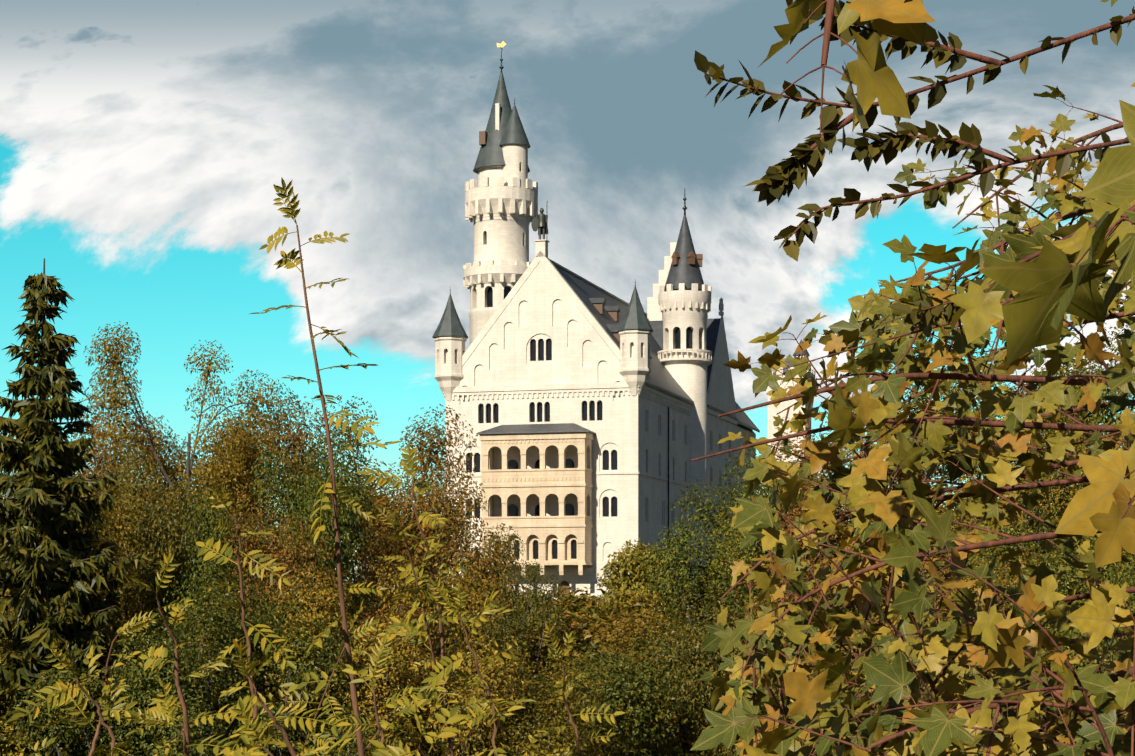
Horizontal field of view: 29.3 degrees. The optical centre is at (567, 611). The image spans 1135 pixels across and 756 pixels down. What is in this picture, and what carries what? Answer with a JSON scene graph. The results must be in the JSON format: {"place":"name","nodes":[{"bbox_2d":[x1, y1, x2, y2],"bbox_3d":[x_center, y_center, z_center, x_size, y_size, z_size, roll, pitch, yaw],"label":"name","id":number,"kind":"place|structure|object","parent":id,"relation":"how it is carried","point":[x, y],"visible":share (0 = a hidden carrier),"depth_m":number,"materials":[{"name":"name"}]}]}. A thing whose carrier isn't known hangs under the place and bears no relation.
{"place":"outdoors","nodes":[
{"label":"outdoors","id":0,"kind":"place"},
{"bbox_2d":[473,73,529,173],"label":"tower roof","id":1,"kind":"structure","parent":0,"point":[490,152],"depth_m":233.30,"materials":[{"name":"grey metal"}]},
{"bbox_2d":[479,131,486,145],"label":"dormer","id":2,"kind":"object","parent":1,"relation":"attached to","point":[482,138],"visible":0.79,"depth_m":233.03,"materials":[{"name":"brown wood"}]},
{"bbox_2d":[495,103,499,129],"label":"chimney","id":3,"kind":"object","parent":1,"relation":"attached to","point":[497,116],"visible":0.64,"depth_m":233.07,"materials":[{"name":"stone"}]},
{"bbox_2d":[499,47,514,104],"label":"spire finial","id":4,"kind":"object","parent":1,"relation":"attached to","point":[501,67],"visible":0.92,"depth_m":234.72,"materials":[{"name":"metal"}]},
{"bbox_2d":[497,41,505,46],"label":"weather vane","id":5,"kind":"object","parent":4,"relation":"on","point":[503,44],"visible":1,"depth_m":234.81,"materials":[{"name":"gold metal"}]},
{"bbox_2d":[558,581,569,596],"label":"palas door","id":6,"kind":"structure","parent":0,"point":[566,584],"depth_m":215.52,"materials":[{"name":"brown wood"}]},
{"bbox_2d":[0,0,1134,582],"label":"sky","id":7,"kind":"structure","parent":0,"point":[145,145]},
{"bbox_2d":[719,298,723,315],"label":"cross gable finial","id":8,"kind":"object","parent":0,"point":[721,307],"visible":1,"depth_m":247.93,"materials":[{"name":"grey metal"}]},
{"bbox_2d":[707,315,737,418],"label":"cross gable wall","id":9,"kind":"structure","parent":0,"point":[720,394],"depth_m":247.31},
{"bbox_3d":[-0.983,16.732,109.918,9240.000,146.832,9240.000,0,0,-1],"label":"ground","id":10,"kind":"structure","parent":0,"visible":0},
{"bbox_2d":[0,447,129,651],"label":"tree","id":11,"kind":"object","parent":10,"relation":"on","point":[5,494],"visible":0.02,"depth_m":70.09,"materials":[{"name":"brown plant"}]},
{"bbox_2d":[0,258,164,755],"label":"spruce","id":12,"kind":"object","parent":10,"relation":"on","point":[44,604],"visible":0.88,"depth_m":41.38,"materials":[{"name":"green plant"}]},
{"bbox_2d":[0,604,171,755],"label":"tree","id":13,"kind":"object","parent":10,"relation":"on","point":[8,728],"visible":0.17,"depth_m":41.39,"materials":[{"name":"green plant"}]},
{"bbox_2d":[0,481,171,693],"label":"tree","id":14,"kind":"object","parent":10,"relation":"on","point":[9,651],"depth_m":51.84,"materials":[{"name":"green plant"}]},
{"bbox_2d":[0,468,221,755],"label":"tree","id":15,"kind":"object","parent":10,"relation":"on","point":[119,524],"visible":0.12,"depth_m":46.76,"materials":[{"name":"green plant"}]},
{"bbox_2d":[63,529,216,736],"bbox_3d":[-9.792,7.403,47.748,5.966,18.559,5.922,0,0,-29],"label":"tree","id":16,"kind":"object","parent":10,"relation":"on","point":[119,622],"visible":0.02,"depth_m":48.31,"materials":[{"name":"green plant"}]},
{"bbox_2d":[52,395,229,592],"bbox_3d":[-11.937,6.290,59.953,6.303,24.441,7.630,0,0,13],"label":"tree","id":17,"kind":"object","parent":10,"relation":"on","point":[98,466],"depth_m":59.29,"materials":[{"name":"green plant"}]},
{"bbox_2d":[84,321,283,620],"bbox_3d":[-9.732,5.623,54.038,5.314,25.554,5.274,0,0,20],"label":"tree","id":18,"kind":"object","parent":10,"relation":"on","point":[232,484],"visible":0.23,"depth_m":53.75,"materials":[{"name":"green plant"}]},
{"bbox_2d":[8,565,380,755],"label":"tree","id":19,"kind":"object","parent":10,"relation":"on","point":[166,671],"visible":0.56,"depth_m":40.56,"materials":[{"name":"green plant"}]},
{"bbox_2d":[86,443,330,746],"bbox_3d":[-8.457,6.814,49.839,6.297,21.126,5.362,0,0,13],"label":"tree","id":20,"kind":"object","parent":10,"relation":"on","point":[160,543],"visible":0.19,"depth_m":48.60,"materials":[{"name":"green plant"}]},
{"bbox_2d":[140,380,336,609],"bbox_3d":[-8.513,6.094,57.977,5.655,24.202,6.640,0,0,26],"label":"tree","id":21,"kind":"object","parent":10,"relation":"on","point":[245,429],"visible":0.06,"depth_m":56.24,"materials":[{"name":"green plant"}]},
{"bbox_2d":[139,420,381,755],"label":"tree","id":22,"kind":"object","parent":10,"relation":"on","point":[302,504],"visible":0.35,"depth_m":44.56,"materials":[{"name":"green plant"}]},
{"bbox_2d":[172,512,440,755],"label":"tree","id":23,"kind":"object","parent":10,"relation":"on","point":[291,555],"visible":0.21,"depth_m":43.12,"materials":[{"name":"green plant"}]},
{"bbox_2d":[0,177,624,755],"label":"sumac plant","id":24,"kind":"object","parent":10,"relation":"on","point":[148,717],"visible":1,"depth_m":5.43,"materials":[{"name":"green plant"}]},
{"bbox_2d":[199,394,559,755],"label":"tree","id":25,"kind":"object","parent":10,"relation":"on","point":[444,509],"visible":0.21,"depth_m":48.93,"materials":[{"name":"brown plant"}]},
{"bbox_2d":[271,462,490,752],"bbox_3d":[-5.815,7.102,55.956,6.418,22.025,7.769,0,0,39],"label":"tree","id":26,"kind":"object","parent":10,"relation":"on","point":[424,600],"visible":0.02,"depth_m":55.96,"materials":[{"name":"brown plant"}]},
{"bbox_2d":[250,555,534,755],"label":"tree","id":27,"kind":"object","parent":10,"relation":"on","point":[489,669],"visible":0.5,"depth_m":41.14,"materials":[{"name":"green plant"}]},
{"bbox_2d":[349,491,469,755],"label":"tree","id":28,"kind":"object","parent":10,"relation":"on","point":[434,643],"visible":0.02,"depth_m":61.83,"materials":[{"name":"green plant"}]},
{"bbox_2d":[387,474,568,740],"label":"tree","id":29,"kind":"object","parent":10,"relation":"on","point":[500,623],"visible":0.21,"depth_m":69.22,"materials":[{"name":"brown plant"}]},
{"bbox_2d":[461,559,526,666],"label":"tree","id":30,"kind":"object","parent":10,"relation":"on","point":[480,594],"depth_m":87.32,"materials":[{"name":"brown plant"}]},
{"bbox_2d":[463,215,529,344],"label":"tower shaft","id":31,"kind":"object","parent":10,"relation":"on","point":[508,240],"visible":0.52,"depth_m":232.04,"materials":[{"name":"stone"}]},
{"bbox_2d":[486,232,510,306],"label":"tower windows","id":32,"kind":"structure","parent":31,"relation":"on","point":[507,290],"depth_m":232.34,"materials":[{"name":"glass"}]},
{"bbox_2d":[463,176,537,288],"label":"battlements","id":33,"kind":"object","parent":31,"relation":"on","point":[486,199],"visible":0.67,"depth_m":231.68,"materials":[{"name":"stone"}]},
{"bbox_2d":[477,166,502,186],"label":"tower wall","id":34,"kind":"structure","parent":33,"relation":"on","point":[492,173],"depth_m":232.49,"materials":[{"name":"stone"}]},
{"bbox_2d":[502,144,527,216],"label":"stair turret","id":35,"kind":"object","parent":33,"relation":"attached to","point":[514,155],"depth_m":231.67,"materials":[{"name":"beige stone"}]},
{"bbox_2d":[499,105,530,147],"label":"turret roof","id":36,"kind":"structure","parent":35,"relation":"on","point":[514,132],"depth_m":231.96,"materials":[{"name":"grey metal"}]},
{"bbox_2d":[405,645,637,755],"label":"tree","id":37,"kind":"object","parent":10,"relation":"on","point":[517,734],"visible":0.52,"depth_m":42.22,"materials":[{"name":"green plant"}]},
{"bbox_2d":[507,588,544,622],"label":"tree","id":38,"kind":"object","parent":10,"relation":"on","point":[529,605],"visible":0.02,"depth_m":118.79,"materials":[{"name":"green plant"}]},
{"bbox_2d":[550,595,591,620],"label":"tree","id":39,"kind":"object","parent":10,"relation":"on","point":[581,597],"depth_m":155.07,"materials":[{"name":"green plant"}]},
{"bbox_2d":[482,594,665,670],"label":"tree","id":40,"kind":"object","parent":10,"relation":"on","point":[535,620],"depth_m":78.96,"materials":[{"name":"green plant"}]},
{"bbox_2d":[571,596,609,615],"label":"tree","id":41,"kind":"object","parent":10,"relation":"on","point":[591,601],"visible":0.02,"depth_m":122.10,"materials":[{"name":"green plant"}]},
{"bbox_2d":[435,617,749,755],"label":"tree","id":42,"kind":"object","parent":10,"relation":"on","point":[621,698],"visible":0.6,"depth_m":44.98,"materials":[{"name":"green plant"}]},
{"bbox_2d":[445,261,755,601],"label":"castle building","id":43,"kind":"structure","parent":10,"relation":"on","point":[631,431],"depth_m":216.08,"materials":[{"name":"white stone"}]},
{"bbox_2d":[434,336,466,401],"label":"turret","id":44,"kind":"object","parent":43,"relation":"attached to","point":[449,353],"visible":0.9,"depth_m":217.79,"materials":[{"name":"stone"}]},
{"bbox_2d":[432,294,467,337],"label":"turret roof","id":45,"kind":"structure","parent":44,"relation":"on","point":[450,324],"depth_m":218.02,"materials":[{"name":"grey metal"}]},
{"bbox_2d":[481,438,591,565],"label":"balcony","id":46,"kind":"structure","parent":43,"relation":"attached to","point":[549,535],"depth_m":213.29,"materials":[{"name":"beige stone"}]},
{"bbox_2d":[476,423,595,434],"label":"bay roof","id":47,"kind":"structure","parent":46,"relation":"on","point":[538,428],"depth_m":213.73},
{"bbox_2d":[497,540,576,558],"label":"windows","id":48,"kind":"structure","parent":46,"relation":"in","point":[574,549],"depth_m":213.64,"materials":[{"name":"black glass"}]},
{"bbox_2d":[508,458,573,515],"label":"bay doors","id":49,"kind":"structure","parent":46,"relation":"in","point":[513,508],"depth_m":215.96,"materials":[{"name":"black glass"}]},
{"bbox_2d":[480,432,592,574],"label":"bay trim","id":50,"kind":"structure","parent":43,"relation":"attached to","point":[537,436],"depth_m":213.02,"materials":[{"name":"beige stone"}]},
{"bbox_2d":[467,339,616,592],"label":"windows","id":51,"kind":"structure","parent":43,"relation":"in","point":[592,418],"depth_m":216.27,"materials":[{"name":"black glass"}]},
{"bbox_2d":[443,251,737,496],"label":"cornice trim","id":52,"kind":"structure","parent":43,"relation":"attached to","point":[664,398],"depth_m":216.19,"materials":[{"name":"white stone"}]},
{"bbox_2d":[534,239,549,257],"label":"knight statue pedestal","id":53,"kind":"object","parent":52,"relation":"on","point":[542,245],"visible":0.89,"depth_m":215.86,"materials":[{"name":"beige stone"}]},
{"bbox_2d":[531,200,547,239],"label":"gable knight statue","id":54,"kind":"object","parent":53,"relation":"on","point":[539,222],"visible":0.96,"depth_m":216.22,"materials":[{"name":"grey metal"}]},
{"bbox_2d":[619,329,651,396],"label":"turret","id":55,"kind":"object","parent":43,"relation":"attached to","point":[635,370],"visible":0.9,"depth_m":212.65,"materials":[{"name":"stone"}]},
{"bbox_2d":[617,287,653,331],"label":"turret roof","id":56,"kind":"structure","parent":55,"relation":"on","point":[634,317],"depth_m":212.84,"materials":[{"name":"grey metal"}]},
{"bbox_2d":[548,258,759,432],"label":"roof","id":57,"kind":"structure","parent":43,"relation":"on","point":[661,377],"depth_m":229.83,"materials":[{"name":"grey metal"}]},
{"bbox_2d":[592,303,619,341],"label":"dormers","id":58,"kind":"object","parent":57,"relation":"on","point":[614,315],"visible":0.29,"depth_m":223.28,"materials":[{"name":"brown wood"}]},
{"bbox_2d":[589,298,619,331],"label":"dormer roofs","id":59,"kind":"structure","parent":58,"relation":"on","point":[613,327],"depth_m":223.36,"materials":[{"name":"grey metal"}]},
{"bbox_2d":[647,242,676,320],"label":"stepped gable","id":60,"kind":"structure","parent":43,"relation":"attached to","point":[654,313],"depth_m":257.82,"materials":[{"name":"stone"}]},
{"bbox_2d":[668,407,668,543],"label":"downspout","id":61,"kind":"object","parent":43,"relation":"attached to","point":[668,471],"visible":0.15,"depth_m":225.23,"materials":[{"name":"black metal"}]},
{"bbox_2d":[649,318,720,391],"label":"cross gable roof","id":62,"kind":"structure","parent":43,"relation":"attached to","point":[711,332],"depth_m":247.41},
{"bbox_2d":[491,593,710,755],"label":"tree","id":63,"kind":"object","parent":10,"relation":"on","point":[593,627],"visible":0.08,"depth_m":72.07,"materials":[{"name":"green plant"}]},
{"bbox_2d":[596,538,684,637],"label":"tree","id":64,"kind":"object","parent":10,"relation":"on","point":[633,582],"visible":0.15,"depth_m":95.53,"materials":[{"name":"green plant"}]},
{"bbox_2d":[522,586,760,755],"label":"tree","id":65,"kind":"object","parent":10,"relation":"on","point":[576,609],"visible":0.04,"depth_m":75.97,"materials":[{"name":"green plant"}]},
{"bbox_2d":[553,608,762,755],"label":"tree","id":66,"kind":"object","parent":10,"relation":"on","point":[686,738],"visible":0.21,"depth_m":48.24,"materials":[{"name":"green plant"}]},
{"bbox_2d":[658,290,710,591],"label":"tower shaft","id":67,"kind":"object","parent":10,"relation":"on","point":[691,380],"visible":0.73,"depth_m":235.94,"materials":[{"name":"stone"}]},
{"bbox_2d":[675,327,691,348],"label":"tower windows","id":68,"kind":"structure","parent":67,"relation":"attached to","point":[688,338],"depth_m":236.45,"materials":[{"name":"black glass"}]},
{"bbox_2d":[664,215,703,291],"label":"tower roof","id":69,"kind":"structure","parent":67,"relation":"on","point":[685,272],"depth_m":236.78,"materials":[{"name":"tile"}]},
{"bbox_2d":[682,189,686,214],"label":"finial","id":70,"kind":"object","parent":69,"relation":"on","point":[684,208],"visible":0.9,"depth_m":237.95,"materials":[{"name":"metal"}]},
{"bbox_2d":[671,251,702,266],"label":"dormer windows","id":71,"kind":"structure","parent":69,"relation":"attached to","point":[691,256],"depth_m":236.57,"materials":[{"name":"brown wood"}]},
{"bbox_2d":[657,283,711,365],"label":"tower battlements","id":72,"kind":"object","parent":67,"relation":"on","point":[687,359],"depth_m":235.75,"materials":[{"name":"stone"}]},
{"bbox_2d":[656,504,768,661],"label":"tree","id":73,"kind":"object","parent":10,"relation":"on","point":[737,556],"depth_m":102.75,"materials":[{"name":"green plant"}]},
{"bbox_2d":[641,447,925,755],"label":"tree","id":74,"kind":"object","parent":10,"relation":"on","point":[677,574],"visible":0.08,"depth_m":72.87,"materials":[{"name":"green plant"}]},
{"bbox_2d":[652,577,922,755],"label":"tree","id":75,"kind":"object","parent":10,"relation":"on","point":[702,656],"visible":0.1,"depth_m":41.94,"materials":[{"name":"green plant"}]},
{"bbox_2d":[768,355,814,483],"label":"tower wall","id":76,"kind":"structure","parent":10,"relation":"on","point":[773,410],"depth_m":297.83,"materials":[{"name":"stone"}]},
{"bbox_2d":[773,339,809,374],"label":"tower roof","id":77,"kind":"structure","parent":76,"relation":"on","point":[787,361],"depth_m":299.93,"materials":[{"name":"stone"}]},
{"bbox_2d":[739,412,1004,745],"bbox_3d":[9.128,5.841,63.830,8.618,24.020,8.554,0,0,3],"label":"tree","id":78,"kind":"object","parent":10,"relation":"on","point":[836,537],"visible":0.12,"depth_m":61.86,"materials":[{"name":"green plant"}]},
{"bbox_2d":[690,0,1134,755],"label":"maple","id":79,"kind":"object","parent":10,"relation":"on","point":[1050,284],"depth_m":4.41,"materials":[{"name":"green plant"}]},
{"bbox_2d":[694,0,1134,330],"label":"tree branches","id":80,"kind":"object","parent":10,"relation":"on","point":[777,181],"visible":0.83,"depth_m":3.27,"materials":[{"name":"green plant"}]},
{"bbox_2d":[824,549,1067,712],"bbox_3d":[7.824,6.970,43.852,6.303,16.419,7.630,0,0,9],"label":"tree","id":81,"kind":"object","parent":10,"relation":"on","point":[974,587],"visible":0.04,"depth_m":43.19,"materials":[{"name":"green plant"}]},
{"bbox_2d":[931,498,1029,571],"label":"tree","id":82,"kind":"object","parent":10,"relation":"on","point":[966,522],"depth_m":172.63,"materials":[{"name":"green plant"}]},
{"bbox_2d":[837,359,1134,732],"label":"tree","id":83,"kind":"object","parent":10,"relation":"on","point":[1046,504],"depth_m":56.62,"materials":[{"name":"green plant"}]},
{"bbox_2d":[918,315,1134,657],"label":"tree","id":84,"kind":"object","parent":10,"relation":"on","point":[1109,414],"depth_m":65.08,"materials":[{"name":"green plant"}]},
{"bbox_2d":[932,513,1134,738],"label":"tree","id":85,"kind":"object","parent":10,"relation":"on","point":[1063,583],"visible":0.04,"depth_m":46.58,"materials":[{"name":"green plant"}]},
{"bbox_2d":[1022,530,1061,566],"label":"tree","id":86,"kind":"object","parent":10,"relation":"on","point":[1045,550],"visible":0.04,"depth_m":293.65,"materials":[{"name":"green plant"}]}
]}

